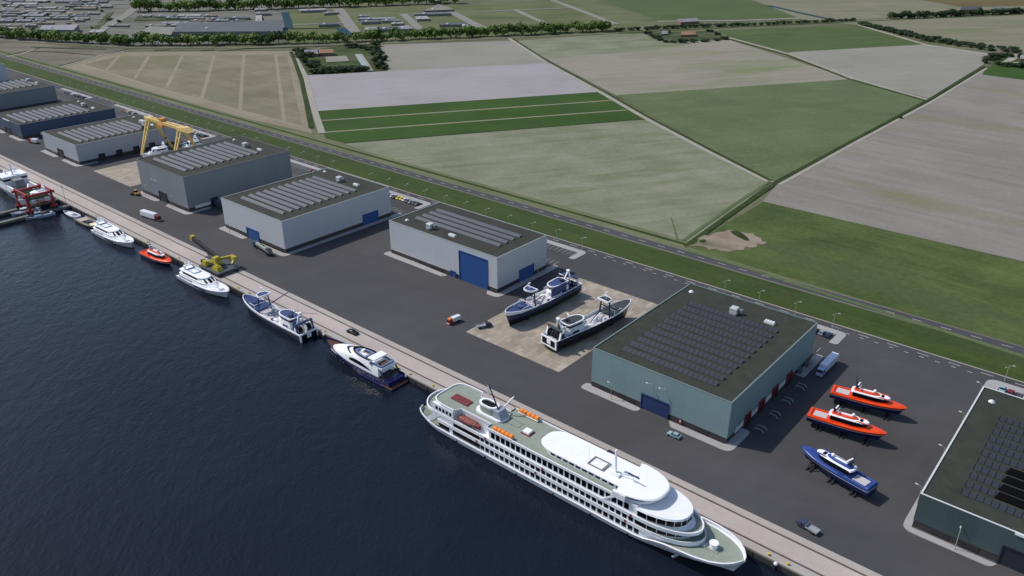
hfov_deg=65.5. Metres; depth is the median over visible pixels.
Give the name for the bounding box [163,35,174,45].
tree
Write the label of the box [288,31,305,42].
tree
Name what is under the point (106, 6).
hall
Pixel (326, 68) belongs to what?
tree
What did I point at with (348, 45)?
tree
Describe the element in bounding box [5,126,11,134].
door
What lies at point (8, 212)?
pier
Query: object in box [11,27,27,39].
tree
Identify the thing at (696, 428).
window
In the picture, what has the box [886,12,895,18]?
tree
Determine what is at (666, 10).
field
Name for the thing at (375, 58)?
tree
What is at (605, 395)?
pavement
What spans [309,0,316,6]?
tree
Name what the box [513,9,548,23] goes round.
road
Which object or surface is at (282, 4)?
tree
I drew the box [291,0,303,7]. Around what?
tree
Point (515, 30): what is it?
tree
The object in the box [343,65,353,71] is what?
tree
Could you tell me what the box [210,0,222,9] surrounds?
tree
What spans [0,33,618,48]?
road
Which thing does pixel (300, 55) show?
tree
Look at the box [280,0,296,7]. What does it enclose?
tree
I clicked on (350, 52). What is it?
field
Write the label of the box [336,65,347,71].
tree
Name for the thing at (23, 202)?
white motor yacht
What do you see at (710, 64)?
field
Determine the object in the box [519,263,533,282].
door
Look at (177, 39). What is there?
tree
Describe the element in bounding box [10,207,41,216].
workboat
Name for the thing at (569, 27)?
tree
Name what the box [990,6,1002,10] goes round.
barn
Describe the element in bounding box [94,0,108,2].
hall
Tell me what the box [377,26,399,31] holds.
hall
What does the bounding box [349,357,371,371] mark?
side window
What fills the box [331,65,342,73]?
tree
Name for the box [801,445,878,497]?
crew boat
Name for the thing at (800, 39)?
field
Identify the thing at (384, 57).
tree
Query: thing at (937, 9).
field
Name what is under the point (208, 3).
tree
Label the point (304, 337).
stern door
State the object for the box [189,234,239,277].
harbour crane
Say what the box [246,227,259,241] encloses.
door
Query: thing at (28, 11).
hall
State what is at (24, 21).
hall
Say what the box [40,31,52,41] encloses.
tree
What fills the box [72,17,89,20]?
hall
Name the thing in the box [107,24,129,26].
hall
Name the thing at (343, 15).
road
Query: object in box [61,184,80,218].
sailing boat
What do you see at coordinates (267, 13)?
hall
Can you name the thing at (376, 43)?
tree
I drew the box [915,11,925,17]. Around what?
tree
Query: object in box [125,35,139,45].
tree
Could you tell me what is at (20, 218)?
pier
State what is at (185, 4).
tree
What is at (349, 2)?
tree
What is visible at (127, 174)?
paved pad
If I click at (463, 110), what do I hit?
track
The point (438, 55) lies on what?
field
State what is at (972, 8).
barn
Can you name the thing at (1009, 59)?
lane
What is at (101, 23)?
grass plot
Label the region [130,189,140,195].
orange loader
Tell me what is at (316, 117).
lane
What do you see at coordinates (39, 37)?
tree
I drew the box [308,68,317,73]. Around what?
tree
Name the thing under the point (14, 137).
pavement
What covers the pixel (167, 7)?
tree
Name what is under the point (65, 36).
tree
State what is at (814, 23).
bank
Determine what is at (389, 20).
hall
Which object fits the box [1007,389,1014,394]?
parked car
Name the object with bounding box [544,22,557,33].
tree
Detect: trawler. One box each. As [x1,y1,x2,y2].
[243,287,317,342]
[505,269,581,325]
[541,292,630,350]
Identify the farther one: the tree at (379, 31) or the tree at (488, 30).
the tree at (488, 30)
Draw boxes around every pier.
[0,198,58,216]
[0,204,70,226]
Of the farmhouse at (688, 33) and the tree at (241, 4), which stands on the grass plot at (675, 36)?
the farmhouse at (688, 33)
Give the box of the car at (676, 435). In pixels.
[666,431,681,439]
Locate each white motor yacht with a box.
[17,184,50,206]
[91,217,133,247]
[140,141,169,156]
[176,261,228,297]
[181,135,203,147]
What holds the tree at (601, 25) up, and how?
on the field at (624, 18)
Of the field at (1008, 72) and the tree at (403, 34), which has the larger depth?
the tree at (403, 34)
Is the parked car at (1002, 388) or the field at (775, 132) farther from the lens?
the field at (775, 132)
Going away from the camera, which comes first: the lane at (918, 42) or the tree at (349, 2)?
the lane at (918, 42)
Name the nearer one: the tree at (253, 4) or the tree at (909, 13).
the tree at (909, 13)
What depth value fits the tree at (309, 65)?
809.09 m
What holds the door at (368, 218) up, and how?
in the hall at (293, 213)
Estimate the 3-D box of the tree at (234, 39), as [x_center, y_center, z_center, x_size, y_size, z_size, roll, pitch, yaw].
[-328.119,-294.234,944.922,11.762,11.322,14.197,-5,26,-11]
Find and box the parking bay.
[997,387,1023,397]
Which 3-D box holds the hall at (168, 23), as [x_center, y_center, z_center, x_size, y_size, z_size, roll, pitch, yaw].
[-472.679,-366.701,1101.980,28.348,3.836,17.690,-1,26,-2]
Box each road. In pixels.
[0,17,122,25]
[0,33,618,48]
[0,54,1023,353]
[19,3,129,9]
[100,7,140,29]
[139,10,254,15]
[292,21,359,24]
[333,8,360,32]
[400,14,422,29]
[450,11,486,27]
[479,8,569,11]
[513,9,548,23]
[550,0,617,24]
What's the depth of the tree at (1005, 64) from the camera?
813.59 m
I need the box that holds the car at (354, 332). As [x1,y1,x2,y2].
[346,328,358,335]
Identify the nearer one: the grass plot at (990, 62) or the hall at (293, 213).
the hall at (293, 213)
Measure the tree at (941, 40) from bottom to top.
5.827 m
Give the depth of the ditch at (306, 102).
699.41 m
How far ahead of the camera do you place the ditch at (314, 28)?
1065.03 m
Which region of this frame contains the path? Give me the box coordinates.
[359,54,372,70]
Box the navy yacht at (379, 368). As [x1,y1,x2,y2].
[325,337,408,391]
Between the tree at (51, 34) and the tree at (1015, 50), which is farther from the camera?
the tree at (51, 34)
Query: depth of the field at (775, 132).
627.31 m
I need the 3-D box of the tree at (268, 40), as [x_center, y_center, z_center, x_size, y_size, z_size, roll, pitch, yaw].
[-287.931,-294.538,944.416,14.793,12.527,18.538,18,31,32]
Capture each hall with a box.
[0,9,18,12]
[0,19,13,22]
[0,63,7,81]
[0,78,57,111]
[0,99,115,139]
[1,14,16,17]
[2,2,11,5]
[2,12,24,14]
[5,0,24,2]
[5,24,21,26]
[6,17,23,19]
[12,3,37,5]
[16,19,31,22]
[21,14,44,16]
[23,5,42,7]
[23,10,43,12]
[24,24,36,27]
[25,0,50,2]
[25,17,50,19]
[34,19,44,21]
[34,22,54,24]
[36,7,56,9]
[39,24,79,32]
[41,12,60,15]
[42,114,177,164]
[44,10,64,12]
[48,14,68,17]
[52,17,69,19]
[55,0,79,2]
[58,7,69,9]
[64,5,81,7]
[64,12,83,14]
[67,2,83,4]
[69,14,88,17]
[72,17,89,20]
[73,7,96,10]
[74,19,84,21]
[81,0,93,2]
[86,12,99,14]
[87,2,98,4]
[89,29,105,33]
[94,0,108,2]
[100,5,112,7]
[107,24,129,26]
[136,136,291,211]
[138,26,174,36]
[145,24,166,27]
[154,15,173,17]
[160,22,179,24]
[165,16,178,19]
[172,20,282,37]
[177,14,201,17]
[179,17,204,19]
[189,19,212,21]
[203,14,216,16]
[208,17,225,20]
[214,19,228,21]
[221,168,390,252]
[228,17,249,19]
[255,8,266,11]
[255,15,261,20]
[256,11,270,15]
[298,8,325,12]
[318,22,338,26]
[323,11,338,15]
[358,17,395,20]
[360,20,379,24]
[364,26,376,30]
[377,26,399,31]
[381,19,400,22]
[389,202,546,292]
[391,22,403,25]
[398,25,413,30]
[413,12,450,16]
[415,16,429,21]
[423,4,453,12]
[438,22,469,26]
[591,283,817,443]
[912,386,1023,573]
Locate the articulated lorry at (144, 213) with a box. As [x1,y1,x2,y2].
[140,209,161,221]
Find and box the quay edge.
[0,155,881,575]
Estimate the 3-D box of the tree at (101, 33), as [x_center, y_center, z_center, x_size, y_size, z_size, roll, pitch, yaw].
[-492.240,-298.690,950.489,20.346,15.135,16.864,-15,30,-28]
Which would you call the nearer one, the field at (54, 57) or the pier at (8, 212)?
the pier at (8, 212)
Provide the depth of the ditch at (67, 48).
918.00 m
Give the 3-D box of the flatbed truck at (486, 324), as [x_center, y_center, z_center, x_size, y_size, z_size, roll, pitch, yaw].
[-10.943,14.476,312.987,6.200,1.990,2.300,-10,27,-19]
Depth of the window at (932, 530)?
208.75 m
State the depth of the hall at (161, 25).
1075.40 m
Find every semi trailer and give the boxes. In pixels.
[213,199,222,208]
[816,352,838,376]
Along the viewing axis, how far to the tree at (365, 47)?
905.61 m
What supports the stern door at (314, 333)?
in the trawler at (291, 323)
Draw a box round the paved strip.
[355,54,369,70]
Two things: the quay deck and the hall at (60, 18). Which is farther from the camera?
the hall at (60, 18)
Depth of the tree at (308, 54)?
865.46 m
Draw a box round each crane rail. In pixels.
[0,157,866,575]
[0,165,823,575]
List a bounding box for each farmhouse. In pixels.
[319,49,333,55]
[681,31,695,36]
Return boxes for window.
[172,202,185,209]
[228,226,245,234]
[262,240,282,250]
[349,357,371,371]
[418,260,442,271]
[599,385,610,392]
[616,392,634,402]
[695,426,707,434]
[930,528,948,538]
[957,540,978,551]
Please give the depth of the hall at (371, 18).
1135.21 m
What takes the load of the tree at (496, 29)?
on the field at (624, 18)
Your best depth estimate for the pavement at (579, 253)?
383.48 m
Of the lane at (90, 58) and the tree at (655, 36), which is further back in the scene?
the tree at (655, 36)
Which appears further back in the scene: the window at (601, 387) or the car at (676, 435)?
the window at (601, 387)
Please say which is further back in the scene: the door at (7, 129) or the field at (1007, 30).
the field at (1007, 30)
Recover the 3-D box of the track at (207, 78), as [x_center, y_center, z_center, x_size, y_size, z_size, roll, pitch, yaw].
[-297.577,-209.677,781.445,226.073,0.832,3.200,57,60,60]
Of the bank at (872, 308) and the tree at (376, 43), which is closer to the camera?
the bank at (872, 308)
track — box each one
[79,64,301,126]
[105,55,120,69]
[133,56,149,78]
[165,56,183,87]
[200,55,215,97]
[238,55,244,108]
[274,55,285,120]
[321,100,610,120]
[325,110,624,132]
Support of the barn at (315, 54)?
on the field at (350, 52)
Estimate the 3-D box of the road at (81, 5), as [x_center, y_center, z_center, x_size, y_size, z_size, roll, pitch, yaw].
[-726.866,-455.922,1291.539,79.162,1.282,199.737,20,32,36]
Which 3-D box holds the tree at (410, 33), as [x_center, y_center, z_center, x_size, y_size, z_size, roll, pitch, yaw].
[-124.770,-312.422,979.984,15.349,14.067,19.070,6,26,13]
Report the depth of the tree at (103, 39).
945.85 m
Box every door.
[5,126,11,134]
[57,148,64,158]
[98,153,105,159]
[116,149,122,155]
[133,145,139,152]
[149,142,155,148]
[158,190,167,202]
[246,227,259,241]
[302,334,307,341]
[311,330,316,337]
[362,210,378,225]
[382,369,392,377]
[450,270,455,277]
[458,250,487,289]
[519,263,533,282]
[542,336,547,343]
[640,392,668,419]
[743,410,751,425]
[758,397,765,411]
[771,384,778,398]
[785,370,792,384]
[996,544,1023,573]
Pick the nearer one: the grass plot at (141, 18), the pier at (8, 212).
the pier at (8, 212)
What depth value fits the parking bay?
270.08 m
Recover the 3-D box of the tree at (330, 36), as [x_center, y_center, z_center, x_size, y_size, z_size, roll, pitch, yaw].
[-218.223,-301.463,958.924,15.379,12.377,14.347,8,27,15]
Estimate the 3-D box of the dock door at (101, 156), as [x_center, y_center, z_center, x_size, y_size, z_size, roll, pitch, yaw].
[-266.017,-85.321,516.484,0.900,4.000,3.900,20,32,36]
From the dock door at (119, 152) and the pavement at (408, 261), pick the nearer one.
the pavement at (408, 261)
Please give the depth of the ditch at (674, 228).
408.11 m
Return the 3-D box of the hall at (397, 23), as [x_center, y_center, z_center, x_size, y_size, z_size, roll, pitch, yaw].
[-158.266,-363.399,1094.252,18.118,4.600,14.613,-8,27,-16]
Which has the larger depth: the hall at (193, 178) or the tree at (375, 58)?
the tree at (375, 58)
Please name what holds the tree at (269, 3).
on the field at (134, 26)
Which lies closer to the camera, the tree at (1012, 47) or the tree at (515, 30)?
the tree at (1012, 47)
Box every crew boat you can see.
[139,242,171,265]
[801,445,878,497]
[806,402,885,446]
[829,381,906,420]
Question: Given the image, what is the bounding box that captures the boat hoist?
[11,183,57,214]
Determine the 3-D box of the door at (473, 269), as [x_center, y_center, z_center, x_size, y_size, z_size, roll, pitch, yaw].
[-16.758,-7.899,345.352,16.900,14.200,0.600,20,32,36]
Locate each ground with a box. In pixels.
[2,0,1023,233]
[687,230,766,251]
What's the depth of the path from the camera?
837.65 m
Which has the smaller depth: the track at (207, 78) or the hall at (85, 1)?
the track at (207, 78)
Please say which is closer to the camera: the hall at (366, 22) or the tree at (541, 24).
the tree at (541, 24)
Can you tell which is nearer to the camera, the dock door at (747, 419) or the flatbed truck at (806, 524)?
the flatbed truck at (806, 524)
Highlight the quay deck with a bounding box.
[0,158,862,575]
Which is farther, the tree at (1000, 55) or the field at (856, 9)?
the field at (856, 9)
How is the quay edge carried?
on the quay deck
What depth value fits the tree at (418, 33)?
979.78 m
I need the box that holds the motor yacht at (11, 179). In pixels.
[0,163,49,199]
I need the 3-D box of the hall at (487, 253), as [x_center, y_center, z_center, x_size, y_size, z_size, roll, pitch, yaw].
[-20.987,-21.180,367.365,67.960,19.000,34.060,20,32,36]
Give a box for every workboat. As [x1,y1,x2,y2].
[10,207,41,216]
[24,211,55,219]
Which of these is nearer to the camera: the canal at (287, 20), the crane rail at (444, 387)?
the crane rail at (444, 387)
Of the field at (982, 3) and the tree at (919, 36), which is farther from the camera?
the field at (982, 3)
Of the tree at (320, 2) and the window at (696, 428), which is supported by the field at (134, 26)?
the tree at (320, 2)
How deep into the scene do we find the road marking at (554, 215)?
421.58 m
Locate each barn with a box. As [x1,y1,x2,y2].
[304,50,317,56]
[676,18,698,24]
[960,6,981,10]
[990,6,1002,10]
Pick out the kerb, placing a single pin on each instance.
(629, 260)
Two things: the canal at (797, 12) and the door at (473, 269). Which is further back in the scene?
the canal at (797, 12)
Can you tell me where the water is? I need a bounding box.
[0,188,788,575]
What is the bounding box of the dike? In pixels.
[0,57,1023,381]
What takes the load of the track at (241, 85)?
on the field at (294, 76)
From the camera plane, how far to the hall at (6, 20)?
1119.02 m
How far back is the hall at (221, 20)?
1122.01 m
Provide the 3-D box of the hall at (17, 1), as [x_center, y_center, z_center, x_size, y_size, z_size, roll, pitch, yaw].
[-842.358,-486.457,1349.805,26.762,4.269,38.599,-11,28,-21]
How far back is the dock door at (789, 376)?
275.41 m
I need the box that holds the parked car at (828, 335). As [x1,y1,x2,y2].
[824,332,832,337]
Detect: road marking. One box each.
[0,55,1012,347]
[100,98,1023,385]
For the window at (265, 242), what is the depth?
384.94 m
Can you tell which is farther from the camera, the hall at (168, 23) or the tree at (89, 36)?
the hall at (168, 23)
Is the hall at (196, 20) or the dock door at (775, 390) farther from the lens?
the hall at (196, 20)
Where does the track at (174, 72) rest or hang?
on the field at (294, 76)
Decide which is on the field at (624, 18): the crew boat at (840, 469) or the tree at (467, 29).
the tree at (467, 29)
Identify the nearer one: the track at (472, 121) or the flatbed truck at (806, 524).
the flatbed truck at (806, 524)
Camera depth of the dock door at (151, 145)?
539.68 m
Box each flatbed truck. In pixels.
[476,321,491,328]
[796,518,820,534]
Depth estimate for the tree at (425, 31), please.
979.40 m
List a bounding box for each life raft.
[508,434,514,439]
[534,415,540,421]
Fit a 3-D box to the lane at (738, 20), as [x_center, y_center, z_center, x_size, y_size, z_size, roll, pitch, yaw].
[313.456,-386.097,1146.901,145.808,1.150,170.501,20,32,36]
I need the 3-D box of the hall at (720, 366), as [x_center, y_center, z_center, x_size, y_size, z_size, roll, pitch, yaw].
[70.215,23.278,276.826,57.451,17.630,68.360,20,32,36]
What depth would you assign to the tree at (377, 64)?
805.79 m
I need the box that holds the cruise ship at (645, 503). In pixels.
[420,383,745,571]
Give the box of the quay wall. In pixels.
[0,170,800,575]
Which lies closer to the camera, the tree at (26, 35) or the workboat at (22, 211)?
the workboat at (22, 211)
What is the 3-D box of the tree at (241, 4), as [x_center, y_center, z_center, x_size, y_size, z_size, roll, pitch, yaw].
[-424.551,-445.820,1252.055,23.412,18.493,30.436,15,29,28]
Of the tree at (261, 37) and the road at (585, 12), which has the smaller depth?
the tree at (261, 37)
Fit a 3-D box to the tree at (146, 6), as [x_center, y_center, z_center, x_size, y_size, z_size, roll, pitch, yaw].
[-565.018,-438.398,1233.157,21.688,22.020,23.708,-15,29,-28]
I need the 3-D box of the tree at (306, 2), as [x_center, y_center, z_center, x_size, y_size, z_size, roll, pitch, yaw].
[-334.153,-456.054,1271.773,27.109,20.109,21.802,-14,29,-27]
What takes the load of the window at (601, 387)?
in the hall at (720, 366)
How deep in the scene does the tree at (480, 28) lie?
1001.26 m
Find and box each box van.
[28,138,39,143]
[446,314,460,324]
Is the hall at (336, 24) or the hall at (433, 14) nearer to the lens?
the hall at (336, 24)
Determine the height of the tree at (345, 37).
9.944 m
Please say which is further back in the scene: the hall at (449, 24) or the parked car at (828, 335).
the hall at (449, 24)
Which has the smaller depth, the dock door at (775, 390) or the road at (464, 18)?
the dock door at (775, 390)
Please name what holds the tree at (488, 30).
on the field at (624, 18)
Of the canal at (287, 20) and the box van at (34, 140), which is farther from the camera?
the canal at (287, 20)
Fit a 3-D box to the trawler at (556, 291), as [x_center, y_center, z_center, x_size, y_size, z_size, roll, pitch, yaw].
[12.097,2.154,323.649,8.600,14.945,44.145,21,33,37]
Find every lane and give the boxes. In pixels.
[60,51,124,66]
[293,52,324,133]
[508,38,773,181]
[658,18,800,21]
[729,37,926,99]
[778,68,987,184]
[858,25,987,54]
[1002,54,1019,62]
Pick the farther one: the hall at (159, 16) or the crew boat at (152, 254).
the hall at (159, 16)
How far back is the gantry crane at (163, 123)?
510.98 m
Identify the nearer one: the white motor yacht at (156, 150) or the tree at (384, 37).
the white motor yacht at (156, 150)
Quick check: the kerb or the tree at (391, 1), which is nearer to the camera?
the kerb
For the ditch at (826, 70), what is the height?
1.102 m
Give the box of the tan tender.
[74,216,95,227]
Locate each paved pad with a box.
[95,161,140,186]
[467,277,657,371]
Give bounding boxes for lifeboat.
[457,414,480,429]
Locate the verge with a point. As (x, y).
(604, 224)
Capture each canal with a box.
[281,12,292,28]
[336,27,350,36]
[766,5,837,20]
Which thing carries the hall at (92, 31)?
on the field at (134, 26)
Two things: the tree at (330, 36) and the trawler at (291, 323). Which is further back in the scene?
the tree at (330, 36)
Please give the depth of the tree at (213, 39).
935.03 m
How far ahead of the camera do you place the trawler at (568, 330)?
301.77 m
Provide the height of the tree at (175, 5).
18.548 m
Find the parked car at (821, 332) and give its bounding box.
[818,330,826,335]
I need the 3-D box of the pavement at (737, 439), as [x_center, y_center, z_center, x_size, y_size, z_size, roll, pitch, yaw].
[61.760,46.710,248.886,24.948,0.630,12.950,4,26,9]
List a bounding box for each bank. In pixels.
[620,14,1023,33]
[681,180,772,240]
[687,250,1023,357]
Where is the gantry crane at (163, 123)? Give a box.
[139,115,196,156]
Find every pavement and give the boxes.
[9,135,38,140]
[41,150,58,156]
[62,88,92,98]
[62,159,97,166]
[114,104,152,115]
[141,191,159,200]
[166,204,210,214]
[172,122,215,138]
[219,226,246,238]
[263,213,401,255]
[290,159,320,169]
[384,251,446,275]
[389,190,430,208]
[487,265,557,296]
[547,240,585,258]
[581,383,639,410]
[669,421,748,450]
[795,354,822,376]
[817,324,845,343]
[903,380,1023,565]
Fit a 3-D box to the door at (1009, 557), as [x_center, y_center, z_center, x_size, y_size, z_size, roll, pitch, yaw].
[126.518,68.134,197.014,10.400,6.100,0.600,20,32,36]
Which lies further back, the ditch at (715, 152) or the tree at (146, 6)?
the tree at (146, 6)
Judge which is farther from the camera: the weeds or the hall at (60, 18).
the hall at (60, 18)
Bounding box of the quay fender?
[773,562,777,569]
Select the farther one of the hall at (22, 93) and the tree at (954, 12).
the tree at (954, 12)
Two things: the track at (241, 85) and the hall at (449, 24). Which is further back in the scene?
the hall at (449, 24)
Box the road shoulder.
[1,54,1022,353]
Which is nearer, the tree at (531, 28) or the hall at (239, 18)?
the tree at (531, 28)
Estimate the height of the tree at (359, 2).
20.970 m
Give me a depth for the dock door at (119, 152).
524.35 m
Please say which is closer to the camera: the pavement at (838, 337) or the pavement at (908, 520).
the pavement at (908, 520)
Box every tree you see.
[0,26,9,33]
[0,30,11,37]
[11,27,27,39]
[22,29,33,39]
[29,29,42,38]
[34,30,48,40]
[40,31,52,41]
[46,28,60,41]
[54,33,62,41]
[60,32,73,41]
[70,33,81,42]
[80,32,98,43]
[92,31,106,43]
[95,34,110,43]
[111,34,121,43]
[118,34,128,43]
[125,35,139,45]
[129,0,145,11]
[132,31,149,43]
[141,0,153,10]
[143,32,161,44]
[150,0,164,8]
[158,33,166,44]
[163,2,171,11]
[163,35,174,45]
[169,0,182,11]
[171,36,183,44]
[177,0,197,10]
[181,33,195,44]
[191,34,205,44]
[193,0,204,10]
[201,0,212,9]
[201,32,213,44]
[208,33,224,44]
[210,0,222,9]
[219,32,234,42]
[220,1,233,9]
[226,0,242,9]
[230,36,238,44]
[234,0,248,9]
[237,34,247,43]
[245,32,260,44]
[247,0,259,9]
[250,32,267,44]
[256,0,265,7]
[263,0,281,8]
[263,35,274,44]
[267,30,283,42]
[278,0,287,7]
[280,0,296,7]
[282,30,293,42]
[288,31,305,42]
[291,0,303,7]
[297,0,311,5]
[297,33,311,42]
[297,53,307,58]
[303,51,313,56]
[304,62,314,67]
[306,30,319,42]
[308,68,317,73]
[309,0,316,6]
[315,0,325,6]
[318,34,327,42]
[319,65,331,73]
[324,0,337,5]
[326,33,334,41]
[331,31,343,41]
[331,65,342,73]
[334,0,346,6]
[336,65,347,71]
[338,34,350,41]
[343,0,354,6]
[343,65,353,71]
[344,43,354,47]
[348,66,359,71]
[350,31,362,40]
[354,0,364,5]
[355,65,365,70]
[356,32,367,41]
[363,45,372,49]
[364,29,377,39]
[367,0,383,5]
[369,40,381,45]
[371,55,381,61]
[373,26,383,39]
[373,61,382,67]
[378,55,388,59]
[379,32,393,40]
[380,64,388,68]
[384,0,397,4]
[388,27,400,39]
[398,31,407,39]
[405,28,417,37]
[415,29,424,37]
[420,25,436,38]
[429,30,438,36]
[438,28,446,37]
[445,27,457,37]
[456,27,464,35]
[463,25,474,36]
[469,26,478,36]
[475,26,485,35]
[481,27,492,35]
[489,25,501,34]
[498,28,508,35]
[500,23,513,34]
[510,24,520,34]
[515,21,527,34]
[527,24,537,33]
[538,21,549,33]
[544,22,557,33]
[554,22,567,32]
[561,23,572,31]
[570,20,580,29]
[579,23,587,31]
[586,20,598,30]
[586,23,593,31]
[594,21,611,30]
[651,35,661,38]
[678,38,688,42]
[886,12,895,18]
[899,10,906,17]
[906,10,913,18]
[914,34,925,37]
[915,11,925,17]
[926,37,935,41]
[936,38,946,42]
[937,11,946,16]
[950,8,957,16]
[955,42,965,46]
[975,42,986,46]
[976,8,984,14]
[991,9,998,14]
[994,8,1005,14]
[995,53,1004,56]
[1001,61,1011,66]
[1008,46,1019,48]
[1010,49,1022,52]
[1013,7,1021,13]
[1015,62,1023,67]
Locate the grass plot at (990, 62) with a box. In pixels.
[986,56,1023,66]
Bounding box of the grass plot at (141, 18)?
[134,16,175,20]
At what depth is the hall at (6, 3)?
1311.28 m
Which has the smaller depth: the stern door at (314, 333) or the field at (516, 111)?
the stern door at (314, 333)
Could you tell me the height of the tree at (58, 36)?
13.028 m
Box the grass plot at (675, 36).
[653,31,728,42]
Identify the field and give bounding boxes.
[0,0,336,46]
[0,42,132,65]
[63,51,311,132]
[288,0,657,44]
[293,44,387,74]
[308,63,596,110]
[318,92,642,142]
[345,120,767,240]
[379,41,543,70]
[518,34,688,58]
[522,34,850,95]
[601,0,794,20]
[618,79,924,182]
[690,202,1023,345]
[717,25,922,52]
[755,0,953,20]
[763,71,1023,261]
[789,45,988,97]
[841,14,1023,53]
[912,6,1023,15]
[926,0,1023,6]
[982,65,1023,79]
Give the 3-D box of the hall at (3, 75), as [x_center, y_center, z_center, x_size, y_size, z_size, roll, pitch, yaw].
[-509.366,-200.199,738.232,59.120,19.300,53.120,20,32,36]
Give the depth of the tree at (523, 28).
1007.28 m
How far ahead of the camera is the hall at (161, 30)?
1006.41 m
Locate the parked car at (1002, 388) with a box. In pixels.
[998,385,1006,391]
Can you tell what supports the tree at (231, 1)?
on the field at (134, 26)
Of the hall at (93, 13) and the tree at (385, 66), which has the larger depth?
the hall at (93, 13)
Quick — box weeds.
[730,231,749,240]
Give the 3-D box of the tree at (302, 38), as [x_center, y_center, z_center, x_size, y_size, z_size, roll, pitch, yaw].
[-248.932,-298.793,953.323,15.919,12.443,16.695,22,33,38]
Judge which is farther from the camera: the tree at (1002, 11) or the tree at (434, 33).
the tree at (1002, 11)
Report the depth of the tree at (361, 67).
792.65 m
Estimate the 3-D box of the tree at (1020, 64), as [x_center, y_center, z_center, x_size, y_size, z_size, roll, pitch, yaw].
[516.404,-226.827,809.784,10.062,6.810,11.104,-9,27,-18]
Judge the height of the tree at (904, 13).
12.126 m
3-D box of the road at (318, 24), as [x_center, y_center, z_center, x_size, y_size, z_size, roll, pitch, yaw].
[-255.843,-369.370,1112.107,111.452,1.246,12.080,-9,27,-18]
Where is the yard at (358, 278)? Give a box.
[0,68,1023,575]
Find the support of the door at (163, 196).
in the hall at (193, 178)
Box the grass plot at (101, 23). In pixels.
[93,12,113,28]
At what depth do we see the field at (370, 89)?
731.47 m
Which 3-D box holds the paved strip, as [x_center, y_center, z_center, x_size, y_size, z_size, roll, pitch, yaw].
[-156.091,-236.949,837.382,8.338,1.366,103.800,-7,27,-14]
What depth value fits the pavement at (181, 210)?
433.17 m
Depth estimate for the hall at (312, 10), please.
1226.89 m
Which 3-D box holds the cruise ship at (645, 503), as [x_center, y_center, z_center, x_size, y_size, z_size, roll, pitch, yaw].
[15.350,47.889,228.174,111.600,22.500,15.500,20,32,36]
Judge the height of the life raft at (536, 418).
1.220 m
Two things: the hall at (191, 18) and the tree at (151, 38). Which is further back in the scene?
the hall at (191, 18)
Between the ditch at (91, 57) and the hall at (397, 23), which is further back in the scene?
the hall at (397, 23)
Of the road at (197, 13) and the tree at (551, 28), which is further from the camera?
the road at (197, 13)
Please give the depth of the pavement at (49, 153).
531.12 m
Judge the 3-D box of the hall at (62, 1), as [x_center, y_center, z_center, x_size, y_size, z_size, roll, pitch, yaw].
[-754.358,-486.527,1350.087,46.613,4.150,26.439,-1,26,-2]
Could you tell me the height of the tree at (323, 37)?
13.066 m
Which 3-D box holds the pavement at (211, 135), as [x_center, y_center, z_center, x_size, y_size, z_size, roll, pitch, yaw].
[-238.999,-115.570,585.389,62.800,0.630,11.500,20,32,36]
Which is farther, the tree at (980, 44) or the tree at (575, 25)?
the tree at (575, 25)
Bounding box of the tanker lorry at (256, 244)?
[252,240,272,255]
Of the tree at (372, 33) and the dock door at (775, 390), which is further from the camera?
the tree at (372, 33)
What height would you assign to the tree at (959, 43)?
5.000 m
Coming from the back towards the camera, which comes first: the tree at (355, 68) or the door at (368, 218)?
the tree at (355, 68)
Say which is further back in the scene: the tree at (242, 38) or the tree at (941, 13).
the tree at (941, 13)
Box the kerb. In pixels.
[7,68,1023,382]
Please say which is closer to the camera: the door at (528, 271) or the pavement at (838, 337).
the pavement at (838, 337)
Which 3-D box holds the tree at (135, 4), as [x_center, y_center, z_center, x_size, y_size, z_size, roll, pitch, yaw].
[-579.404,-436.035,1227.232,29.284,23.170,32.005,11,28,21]
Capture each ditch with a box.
[0,51,685,244]
[30,51,92,54]
[31,47,105,49]
[60,49,127,65]
[219,45,343,51]
[290,52,313,127]
[291,27,340,28]
[344,119,644,143]
[513,39,773,180]
[670,217,677,239]
[683,66,985,245]
[729,39,924,100]
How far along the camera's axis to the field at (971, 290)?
364.74 m
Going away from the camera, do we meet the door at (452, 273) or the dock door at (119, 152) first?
the door at (452, 273)
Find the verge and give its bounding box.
[0,50,1023,346]
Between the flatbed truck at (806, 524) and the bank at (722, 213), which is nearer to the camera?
the flatbed truck at (806, 524)
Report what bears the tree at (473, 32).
on the field at (624, 18)
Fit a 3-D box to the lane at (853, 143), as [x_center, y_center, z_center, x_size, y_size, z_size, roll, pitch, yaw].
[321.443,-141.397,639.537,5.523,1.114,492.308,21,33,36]
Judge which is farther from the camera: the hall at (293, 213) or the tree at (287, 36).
the tree at (287, 36)
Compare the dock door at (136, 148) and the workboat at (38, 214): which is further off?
the dock door at (136, 148)
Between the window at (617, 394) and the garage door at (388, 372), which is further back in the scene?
the garage door at (388, 372)

